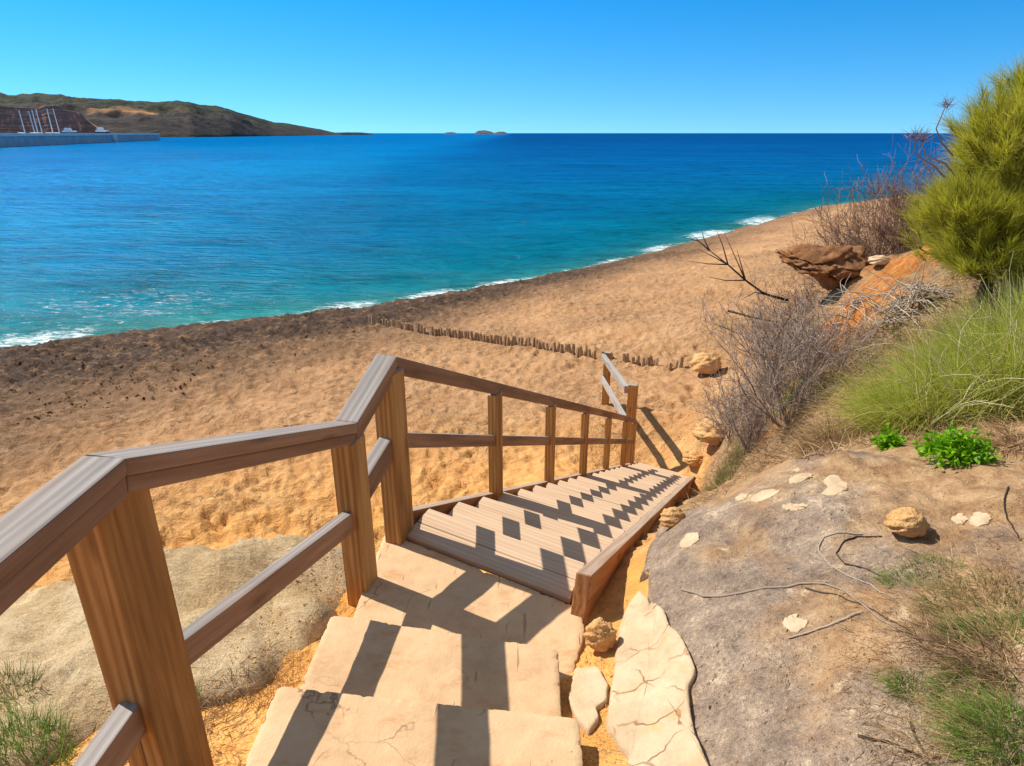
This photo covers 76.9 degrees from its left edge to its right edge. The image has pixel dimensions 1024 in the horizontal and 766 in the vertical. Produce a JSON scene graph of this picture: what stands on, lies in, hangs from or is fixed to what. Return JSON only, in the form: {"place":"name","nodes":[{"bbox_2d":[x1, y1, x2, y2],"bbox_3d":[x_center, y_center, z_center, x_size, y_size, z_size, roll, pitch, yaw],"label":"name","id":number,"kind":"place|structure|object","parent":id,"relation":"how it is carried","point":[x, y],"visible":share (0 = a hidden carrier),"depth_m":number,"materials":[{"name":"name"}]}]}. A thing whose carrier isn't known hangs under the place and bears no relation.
{"place":"outdoors","nodes":[
{"label":"outdoors","id":0,"kind":"place"},
{"bbox_2d":[0,106,96,132],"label":"earth cliff","id":1,"kind":"structure","parent":0,"point":[11,122],"depth_m":978.23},
{"bbox_2d":[0,92,340,136],"bbox_3d":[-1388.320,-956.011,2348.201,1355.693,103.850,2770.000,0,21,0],"label":"headland","id":2,"kind":"structure","parent":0,"point":[176,118],"depth_m":1553.08,"materials":[{"name":"brown soil"}]},
{"bbox_2d":[205,518,675,763],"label":"gravel","id":3,"kind":"structure","parent":0,"point":[600,659],"depth_m":2.73,"materials":[{"name":"gravel"}]},
{"bbox_2d":[475,130,493,133],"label":"island","id":4,"kind":"structure","parent":0,"point":[483,132],"depth_m":4890.05,"materials":[{"name":"grey stone"}]},
{"bbox_2d":[0,133,989,346],"bbox_3d":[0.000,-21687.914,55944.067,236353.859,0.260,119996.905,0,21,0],"label":"sea","id":5,"kind":"structure","parent":0,"point":[109,237],"depth_m":78.76,"materials":[{"name":"blue liquid"}]},
{"bbox_2d":[61,128,77,132],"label":"motor yacht","id":6,"kind":"object","parent":5,"relation":"on","point":[67,130],"visible":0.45,"depth_m":594.22,"materials":[{"name":"white paint"}]},
{"bbox_2d":[0,133,159,146],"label":"breakwater","id":7,"kind":"object","parent":5,"relation":"in","point":[21,139],"visible":0.87,"depth_m":528.34,"materials":[{"name":"concrete"}]},
{"bbox_2d":[95,127,117,141],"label":"motor yacht","id":8,"kind":"object","parent":5,"relation":"on","point":[102,130],"visible":0.43,"depth_m":650.45,"materials":[{"name":"white paint"}]},
{"bbox_2d":[337,132,372,134],"bbox_3d":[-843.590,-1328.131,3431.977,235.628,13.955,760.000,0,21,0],"label":"rock spit","id":9,"kind":"structure","parent":5,"relation":"in","point":[351,133],"depth_m":3235.90,"materials":[{"name":"grey stone"}]},
{"bbox_2d":[0,195,1023,765],"bbox_3d":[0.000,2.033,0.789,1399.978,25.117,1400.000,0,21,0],"label":"ground","id":10,"kind":"structure","parent":0,"point":[644,305],"depth_m":17.95,"materials":[{"name":"beige sand"}]},
{"bbox_2d":[0,689,82,765],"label":"grass tuft","id":11,"kind":"object","parent":10,"relation":"on","point":[13,724],"visible":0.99,"depth_m":2.17,"materials":[{"name":"green plant"}]},
{"bbox_2d":[0,535,346,765],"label":"rock outcrop","id":12,"kind":"object","parent":10,"relation":"on","point":[49,624],"visible":0.36,"depth_m":2.77,"materials":[{"name":"beige stone"}]},
{"bbox_2d":[0,653,50,714],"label":"grass tuft","id":13,"kind":"object","parent":12,"relation":"on","point":[25,676],"visible":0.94,"depth_m":2.37,"materials":[{"name":"plant"}]},
{"bbox_2d":[0,310,398,423],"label":"gravel","id":14,"kind":"structure","parent":10,"relation":"on","point":[51,411],"depth_m":21.05,"materials":[{"name":"brown gravel"}]},
{"bbox_2d":[197,635,303,735],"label":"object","id":15,"kind":"object","parent":10,"relation":"on","point":[243,695],"visible":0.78,"depth_m":2.47,"materials":[{"name":"plant"}]},
{"bbox_2d":[246,687,582,765],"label":"stone step","id":16,"kind":"object","parent":10,"relation":"on","point":[302,727],"visible":1,"depth_m":2.16,"materials":[{"name":"stone"}]},
{"bbox_2d":[300,616,560,716],"bbox_3d":[-0.319,1.291,2.407,1.122,0.209,0.794,4,22,10],"label":"stone step","id":17,"kind":"object","parent":10,"relation":"on","point":[363,658],"visible":0.59,"depth_m":2.55,"materials":[{"name":"stone"}]},
{"bbox_2d":[447,327,450,336],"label":"wooden stake","id":18,"kind":"object","parent":10,"relation":"on","point":[449,331],"visible":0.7,"depth_m":25.08,"materials":[{"name":"brown wood"}]},
{"bbox_2d":[353,536,584,678],"bbox_3d":[-0.203,1.160,3.050,1.063,0.211,1.244,0,21,0],"label":"stone step","id":19,"kind":"object","parent":10,"relation":"on","point":[415,586],"visible":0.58,"depth_m":3.05,"materials":[{"name":"stone"}]},
{"bbox_2d":[470,331,473,339],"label":"wooden stake","id":20,"kind":"object","parent":10,"relation":"on","point":[471,336],"visible":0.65,"depth_m":24.44,"materials":[{"name":"brown wood"}]},
{"bbox_2d":[489,334,492,342],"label":"wooden stake","id":21,"kind":"object","parent":10,"relation":"on","point":[490,338],"visible":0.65,"depth_m":23.96,"materials":[{"name":"brown wood"}]},
{"bbox_2d":[499,336,502,344],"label":"wooden stake","id":22,"kind":"object","parent":10,"relation":"on","point":[500,341],"visible":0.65,"depth_m":23.67,"materials":[{"name":"brown wood"}]},
{"bbox_2d":[513,335,516,344],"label":"wooden stake","id":23,"kind":"object","parent":10,"relation":"on","point":[514,340],"visible":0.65,"depth_m":23.38,"materials":[{"name":"brown wood"}]},
{"bbox_2d":[520,336,523,345],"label":"wooden stake","id":24,"kind":"object","parent":10,"relation":"on","point":[521,340],"visible":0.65,"depth_m":23.17,"materials":[{"name":"brown wood"}]},
{"bbox_2d":[541,341,544,349],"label":"wooden stake","id":25,"kind":"object","parent":10,"relation":"on","point":[543,345],"visible":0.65,"depth_m":22.63,"materials":[{"name":"brown wood"}]},
{"bbox_2d":[407,462,694,628],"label":"wooden staircase","id":26,"kind":"structure","parent":10,"relation":"on","point":[568,538],"depth_m":4.06,"materials":[{"name":"brown wood"}]},
{"bbox_2d":[0,354,636,765],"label":"wooden railing","id":27,"kind":"object","parent":26,"relation":"attached to","point":[92,516],"visible":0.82,"depth_m":1.93,"materials":[{"name":"brown wood"}]},
{"bbox_2d":[552,341,555,351],"bbox_3d":[1.475,-1.217,22.368,0.128,0.461,0.164,-18,26,-34],"label":"wooden stake","id":28,"kind":"object","parent":10,"relation":"on","point":[554,346],"visible":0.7,"depth_m":22.34,"materials":[{"name":"brown wood"}]},
{"bbox_2d":[556,342,560,351],"bbox_3d":[1.603,-1.219,22.321,0.137,0.459,0.197,-17,27,-36],"label":"wooden stake","id":29,"kind":"object","parent":10,"relation":"on","point":[558,348],"visible":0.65,"depth_m":22.25,"materials":[{"name":"brown wood"}]},
{"bbox_2d":[559,344,563,352],"bbox_3d":[1.700,-1.158,22.191,0.153,0.428,0.141,10,24,25],"label":"wooden stake","id":30,"kind":"object","parent":10,"relation":"on","point":[561,348],"visible":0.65,"depth_m":22.14,"materials":[{"name":"brown wood"}]},
{"bbox_2d":[572,343,574,354],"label":"wooden stake","id":31,"kind":"object","parent":10,"relation":"on","point":[573,349],"visible":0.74,"depth_m":21.87,"materials":[{"name":"brown wood"}]},
{"bbox_2d":[575,348,578,357],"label":"wooden stake","id":32,"kind":"object","parent":10,"relation":"on","point":[577,353],"visible":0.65,"depth_m":21.80,"materials":[{"name":"brown wood"}]},
{"bbox_2d":[579,345,583,356],"bbox_3d":[2.342,-1.050,21.739,0.121,0.447,0.193,54,57,64],"label":"wooden stake","id":33,"kind":"object","parent":10,"relation":"on","point":[580,351],"visible":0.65,"depth_m":21.68,"materials":[{"name":"brown wood"}]},
{"bbox_2d":[584,344,587,355],"bbox_3d":[2.497,-1.110,21.675,0.131,0.439,0.162,-5,22,-12],"label":"wooden stake","id":34,"kind":"object","parent":10,"relation":"on","point":[586,350],"visible":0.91,"depth_m":21.61,"materials":[{"name":"brown wood"}]},
{"bbox_2d":[567,666,608,734],"bbox_3d":[0.295,1.224,2.482,0.160,0.155,0.392,0,21,0],"label":"stone","id":35,"kind":"object","parent":10,"relation":"on","point":[587,695],"visible":0.98,"depth_m":2.46,"materials":[{"name":"beige stone"}]},
{"bbox_2d":[592,349,595,358],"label":"wooden stake","id":36,"kind":"object","parent":10,"relation":"on","point":[594,354],"visible":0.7,"depth_m":21.42,"materials":[{"name":"brown wood"}]},
{"bbox_2d":[583,617,616,651],"bbox_3d":[0.379,1.067,2.769,0.148,0.131,0.129,0,21,0],"label":"boulder","id":37,"kind":"object","parent":10,"relation":"on","point":[599,634],"visible":1,"depth_m":2.73,"materials":[{"name":"stone"}]},
{"bbox_2d":[600,351,638,463],"bbox_3d":[2.340,0.424,14.619,0.273,2.522,4.453,1,21,2],"label":"wooden railing","id":38,"kind":"object","parent":10,"relation":"on","point":[630,389],"visible":0.73,"depth_m":13.22,"materials":[{"name":"brown wood"}]},
{"bbox_2d":[622,352,625,362],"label":"wooden stake","id":39,"kind":"object","parent":10,"relation":"on","point":[624,357],"visible":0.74,"depth_m":20.83,"materials":[{"name":"brown wood"}]},
{"bbox_2d":[636,354,639,363],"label":"wooden stake","id":40,"kind":"object","parent":10,"relation":"on","point":[638,359],"visible":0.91,"depth_m":20.63,"materials":[{"name":"brown wood"}]},
{"bbox_2d":[641,358,644,366],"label":"wooden stake","id":41,"kind":"object","parent":10,"relation":"on","point":[643,362],"visible":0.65,"depth_m":20.52,"materials":[{"name":"brown wood"}]},
{"bbox_2d":[649,355,653,365],"bbox_3d":[4.444,-0.665,20.451,0.157,0.481,0.151,5,19,30],"label":"wooden stake","id":42,"kind":"object","parent":10,"relation":"on","point":[651,363],"visible":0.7,"depth_m":20.42,"materials":[{"name":"brown wood"}]},
{"bbox_2d":[654,357,658,365],"bbox_3d":[4.564,-0.628,20.393,0.160,0.383,0.148,12,18,38],"label":"wooden stake","id":43,"kind":"object","parent":10,"relation":"on","point":[656,360],"visible":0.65,"depth_m":20.36,"materials":[{"name":"brown wood"}]},
{"bbox_2d":[606,590,708,765],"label":"limestone slab","id":44,"kind":"structure","parent":10,"relation":"on","point":[649,722],"depth_m":2.32,"materials":[{"name":"beige stone"}]},
{"bbox_2d":[624,343,728,466],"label":"gravel","id":45,"kind":"structure","parent":10,"relation":"on","point":[686,396],"depth_m":16.98,"materials":[{"name":"brown gravel"}]},
{"bbox_2d":[678,356,683,367],"bbox_3d":[5.231,-0.610,19.937,0.160,0.493,0.148,-4,19,-21],"label":"wooden stake","id":46,"kind":"object","parent":10,"relation":"on","point":[681,361],"visible":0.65,"depth_m":19.87,"materials":[{"name":"brown wood"}]},
{"bbox_2d":[682,450,703,466],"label":"boulder","id":47,"kind":"object","parent":10,"relation":"on","point":[693,458],"visible":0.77,"depth_m":11.79,"materials":[{"name":"stone"}]},
{"bbox_2d":[690,352,721,373],"bbox_3d":[5.593,-0.604,18.547,0.899,0.558,0.803,0,21,0],"label":"boulder","id":48,"kind":"object","parent":10,"relation":"on","point":[700,359],"visible":0.94,"depth_m":18.33,"materials":[{"name":"stone"}]},
{"bbox_2d":[692,419,727,444],"bbox_3d":[3.663,0.845,11.645,0.795,0.363,0.693,0,21,0],"label":"boulder","id":49,"kind":"object","parent":10,"relation":"on","point":[703,435],"visible":0.56,"depth_m":11.45,"materials":[{"name":"stone"}]},
{"bbox_2d":[689,387,741,440],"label":"dead shrub","id":50,"kind":"object","parent":10,"relation":"on","point":[724,408],"visible":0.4,"depth_m":10.46,"materials":[{"name":"plant"}]},
{"bbox_2d":[686,346,780,453],"bbox_3d":[3.215,0.380,8.825,1.718,1.563,1.964,0,21,0],"label":"dead shrub","id":51,"kind":"object","parent":10,"relation":"on","point":[751,423],"visible":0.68,"depth_m":8.87,"materials":[{"name":"plant"}]},
{"bbox_2d":[697,384,770,493],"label":"grass clump","id":52,"kind":"object","parent":10,"relation":"on","point":[727,476],"visible":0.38,"depth_m":9.76,"materials":[{"name":"green plant"}]},
{"bbox_2d":[684,229,788,301],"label":"bare branch","id":53,"kind":"object","parent":10,"relation":"on","point":[743,276],"visible":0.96,"depth_m":9.39,"materials":[{"name":"brown wood"}]},
{"bbox_2d":[727,310,791,324],"bbox_3d":[3.637,-0.970,9.485,0.955,0.070,0.038,17,27,37],"label":"stick","id":54,"kind":"object","parent":10,"relation":"on","point":[734,312],"visible":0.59,"depth_m":9.62,"materials":[{"name":"brown wood"}]},
{"bbox_2d":[704,273,824,370],"bbox_3d":[3.951,-0.896,9.439,2.119,1.722,1.816,0,21,0],"label":"dead shrub","id":55,"kind":"object","parent":10,"relation":"on","point":[758,341],"visible":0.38,"depth_m":9.62,"materials":[{"name":"plant"}]},
{"bbox_2d":[738,280,840,370],"bbox_3d":[3.660,-0.698,7.730,1.780,1.110,1.165,0,21,0],"label":"dead shrub","id":56,"kind":"object","parent":10,"relation":"on","point":[793,344],"visible":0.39,"depth_m":7.74,"materials":[{"name":"plant"}]},
{"bbox_2d":[769,355,821,417],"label":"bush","id":57,"kind":"object","parent":10,"relation":"on","point":[791,391],"visible":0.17,"depth_m":7.91,"materials":[{"name":"brown plant"}]},
{"bbox_2d":[689,262,907,428],"bbox_3d":[2.935,-0.336,7.013,2.178,1.806,2.047,0,21,0],"label":"dead shrub","id":58,"kind":"object","parent":10,"relation":"on","point":[774,386],"visible":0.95,"depth_m":7.07,"materials":[{"name":"plant"}]},
{"bbox_2d":[728,251,875,329],"bbox_3d":[5.231,-1.443,11.657,2.458,1.949,2.734,9,23,22],"label":"dead shrub","id":59,"kind":"object","parent":10,"relation":"on","point":[798,298],"visible":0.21,"depth_m":11.92,"materials":[{"name":"brown plant"}]},
{"bbox_2d":[694,312,921,488],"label":"dry litter","id":60,"kind":"object","parent":10,"relation":"on","point":[823,384],"visible":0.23,"depth_m":6.92,"materials":[{"name":"brown plant"}]},
{"bbox_2d":[614,470,1023,765],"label":"gravel","id":61,"kind":"structure","parent":10,"relation":"on","point":[845,758],"depth_m":2.07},
{"bbox_2d":[769,389,868,457],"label":"grass clump","id":62,"kind":"object","parent":10,"relation":"on","point":[827,427],"visible":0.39,"depth_m":5.85,"materials":[{"name":"plant"}]},
{"bbox_2d":[767,275,873,382],"bbox_3d":[3.877,-0.557,7.748,1.580,1.436,1.362,0,21,0],"label":"twig pile","id":63,"kind":"object","parent":10,"relation":"on","point":[850,305],"visible":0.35,"depth_m":7.63,"materials":[{"name":"wood"}]},
{"bbox_2d":[775,243,872,290],"bbox_3d":[4.417,-1.635,9.087,1.324,0.632,1.178,-12,24,-27],"label":"rock ledge","id":64,"kind":"object","parent":10,"relation":"on","point":[834,265],"visible":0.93,"depth_m":8.82,"materials":[{"name":"brown stone"}]},
{"bbox_2d":[639,442,1023,765],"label":"rock outcrop","id":65,"kind":"object","parent":10,"relation":"on","point":[710,521],"visible":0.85,"depth_m":2.44,"materials":[{"name":"grey stone"}]},
{"bbox_2d":[659,507,685,527],"bbox_3d":[0.874,0.722,3.495,0.148,0.101,0.132,0,21,0],"label":"boulder","id":66,"kind":"object","parent":65,"relation":"on","point":[671,517],"visible":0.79,"depth_m":3.46,"materials":[{"name":"stone"}]},
{"bbox_2d":[679,532,699,547],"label":"stone","id":67,"kind":"object","parent":65,"relation":"on","point":[689,539],"visible":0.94,"depth_m":3.17,"materials":[{"name":"beige stone"}]},
{"bbox_2d":[735,493,749,500],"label":"stone","id":68,"kind":"object","parent":65,"relation":"on","point":[741,496],"visible":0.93,"depth_m":3.32,"materials":[{"name":"beige stone"}]},
{"bbox_2d":[749,489,780,501],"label":"stone","id":69,"kind":"object","parent":65,"relation":"on","point":[762,495],"visible":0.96,"depth_m":3.21,"materials":[{"name":"beige stone"}]},
{"bbox_2d":[681,582,904,638],"bbox_3d":[1.045,0.833,2.431,0.356,0.415,0.834,-7,22,-18],"label":"dry root","id":70,"kind":"object","parent":65,"relation":"on","point":[788,586],"visible":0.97,"depth_m":2.45,"materials":[{"name":"grey wood"}]},
{"bbox_2d":[782,614,807,632],"bbox_3d":[0.992,0.853,2.271,0.078,0.080,0.126,0,21,0],"label":"stone","id":71,"kind":"object","parent":65,"relation":"on","point":[793,623],"visible":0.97,"depth_m":2.24,"materials":[{"name":"beige stone"}]},
{"bbox_2d":[782,503,808,510],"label":"stone","id":72,"kind":"object","parent":65,"relation":"on","point":[794,507],"visible":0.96,"depth_m":3.01,"materials":[{"name":"beige stone"}]},
{"bbox_2d":[788,473,812,483],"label":"stone","id":73,"kind":"object","parent":65,"relation":"on","point":[798,478],"visible":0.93,"depth_m":3.26,"materials":[{"name":"beige stone"}]},
{"bbox_2d":[822,475,847,495],"bbox_3d":[1.566,0.508,3.121,0.110,0.104,0.294,11,24,26],"label":"stone","id":74,"kind":"object","parent":65,"relation":"on","point":[836,484],"visible":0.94,"depth_m":3.10,"materials":[{"name":"beige stone"}]},
{"bbox_2d":[805,587,896,622],"bbox_3d":[1.208,0.784,2.296,0.038,0.156,0.381,-7,22,-17],"label":"dry root","id":75,"kind":"object","parent":65,"relation":"on","point":[845,599],"visible":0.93,"depth_m":2.35,"materials":[{"name":"wood"}]},
{"bbox_2d":[818,532,897,598],"bbox_3d":[1.316,0.707,2.496,0.172,0.154,0.534,6,22,15],"label":"dry root","id":76,"kind":"object","parent":65,"relation":"on","point":[821,540],"visible":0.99,"depth_m":2.59,"materials":[{"name":"grey wood"}]},
{"bbox_2d":[835,535,884,576],"bbox_3d":[1.384,0.684,2.569,0.164,0.072,0.306,9,23,23],"label":"dry root","id":77,"kind":"object","parent":65,"relation":"on","point":[837,551],"visible":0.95,"depth_m":2.64,"materials":[{"name":"wood"}]},
{"bbox_2d":[869,423,907,449],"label":"leafy plant","id":78,"kind":"object","parent":65,"relation":"on","point":[890,439],"visible":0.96,"depth_m":3.66,"materials":[{"name":"green plant"}]},
{"bbox_2d":[859,662,926,706],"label":"grass tuft","id":79,"kind":"object","parent":65,"relation":"on","point":[888,683],"visible":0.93,"depth_m":1.84,"materials":[{"name":"green plant"}]},
{"bbox_2d":[858,721,931,765],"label":"dry root","id":80,"kind":"object","parent":65,"relation":"on","point":[892,743],"visible":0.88,"depth_m":1.70,"materials":[{"name":"brown wood"}]},
{"bbox_2d":[884,507,930,537],"bbox_3d":[1.593,0.554,2.598,0.167,0.088,0.155,-9,23,-21],"label":"boulder","id":81,"kind":"object","parent":65,"relation":"on","point":[908,522],"visible":1,"depth_m":2.56,"materials":[{"name":"stone"}]},
{"bbox_2d":[804,488,1023,765],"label":"dry grass","id":82,"kind":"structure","parent":65,"relation":"on","point":[938,734],"depth_m":1.82,"materials":[{"name":"plant"}]},
{"bbox_2d":[866,548,966,587],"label":"grass tuft","id":83,"kind":"object","parent":65,"relation":"on","point":[903,569],"visible":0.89,"depth_m":2.35,"materials":[{"name":"green plant"}]},
{"bbox_2d":[872,601,1023,699],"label":"dry litter","id":84,"kind":"object","parent":65,"relation":"on","point":[979,654],"visible":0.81,"depth_m":1.84,"materials":[{"name":"brown plant"}]},
{"bbox_2d":[900,420,1004,468],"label":"leafy plant","id":85,"kind":"object","parent":65,"relation":"on","point":[963,448],"visible":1,"depth_m":3.15,"materials":[{"name":"green plant"}]},
{"bbox_2d":[892,671,1023,765],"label":"grass tuft","id":86,"kind":"object","parent":65,"relation":"on","point":[977,719],"visible":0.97,"depth_m":1.60,"materials":[{"name":"green plant"}]},
{"bbox_2d":[951,513,968,524],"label":"stone","id":87,"kind":"object","parent":65,"relation":"on","point":[960,518],"visible":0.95,"depth_m":2.65,"materials":[{"name":"beige stone"}]},
{"bbox_2d":[898,561,1023,627],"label":"grass tuft","id":88,"kind":"object","parent":65,"relation":"on","point":[966,597],"visible":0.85,"depth_m":2.11,"materials":[{"name":"plant"}]},
{"bbox_2d":[905,647,1021,717],"bbox_3d":[1.213,0.810,1.744,0.262,0.150,0.251,0,21,0],"label":"grass tuft","id":89,"kind":"object","parent":65,"relation":"on","point":[940,683],"visible":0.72,"depth_m":1.75,"materials":[{"name":"green plant"}]},
{"bbox_2d":[922,604,1023,651],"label":"grass tuft","id":90,"kind":"object","parent":65,"relation":"on","point":[993,620],"visible":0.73,"depth_m":1.92,"materials":[{"name":"green plant"}]},
{"bbox_2d":[968,511,991,526],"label":"stone","id":91,"kind":"object","parent":65,"relation":"on","point":[978,519],"visible":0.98,"depth_m":2.60,"materials":[{"name":"beige stone"}]},
{"bbox_2d":[1003,486,1018,538],"bbox_3d":[2.009,0.510,2.603,0.034,0.035,0.492,13,25,30],"label":"dry root","id":92,"kind":"object","parent":65,"relation":"on","point":[1007,489],"visible":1,"depth_m":2.62,"materials":[{"name":"wood"}]},
{"bbox_2d":[765,167,936,299],"bbox_3d":[5.648,-2.219,10.252,3.172,2.413,2.720,0,21,0],"label":"dead shrub","id":93,"kind":"object","parent":10,"relation":"on","point":[869,252],"visible":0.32,"depth_m":9.96,"materials":[{"name":"brown plant"}]},
{"bbox_2d":[683,375,1023,510],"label":"dry grass","id":94,"kind":"structure","parent":10,"relation":"on","point":[1007,432],"depth_m":4.41,"materials":[{"name":"plant"}]},
{"bbox_2d":[867,255,889,264],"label":"boulder","id":95,"kind":"object","parent":10,"relation":"on","point":[880,260],"visible":0.94,"depth_m":8.33,"materials":[{"name":"stone"}]},
{"bbox_2d":[819,129,962,254],"bbox_3d":[5.771,-2.400,9.016,2.420,2.186,2.533,17,27,36],"label":"dead shrub","id":96,"kind":"object","parent":10,"relation":"on","point":[897,204],"visible":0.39,"depth_m":9.17,"materials":[{"name":"brown plant"}]},
{"bbox_2d":[814,258,972,330],"bbox_3d":[4.081,-0.896,6.731,1.471,1.088,1.433,-14,25,-32],"label":"twig pile","id":97,"kind":"object","parent":10,"relation":"on","point":[896,305],"visible":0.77,"depth_m":6.64,"materials":[{"name":"grey wood"}]},
{"bbox_2d":[784,298,1023,446],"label":"grass clump","id":98,"kind":"object","parent":10,"relation":"on","point":[879,420],"visible":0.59,"depth_m":4.87,"materials":[{"name":"plant"}]},
{"bbox_2d":[835,251,1023,436],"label":"grass clump","id":99,"kind":"object","parent":10,"relation":"on","point":[1003,377],"visible":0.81,"depth_m":4.67,"materials":[{"name":"green plant"}]},
{"bbox_2d":[875,283,1023,371],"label":"dry grass clump","id":100,"kind":"object","parent":10,"relation":"on","point":[945,317],"visible":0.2,"depth_m":5.97,"materials":[{"name":"plant"}]},
{"bbox_2d":[890,44,1023,305],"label":"pine tree","id":101,"kind":"object","parent":10,"relation":"on","point":[975,222],"visible":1,"depth_m":5.60,"materials":[{"name":"green plant"}]},
{"bbox_2d":[898,251,1023,363],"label":"grass clump","id":102,"kind":"object","parent":10,"relation":"on","point":[979,307],"visible":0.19,"depth_m":5.40,"materials":[{"name":"green plant"}]},
{"bbox_2d":[0,0,1023,132],"label":"sky","id":103,"kind":"structure","parent":0,"point":[365,66],"materials":[{"name":"blue"}]}
]}

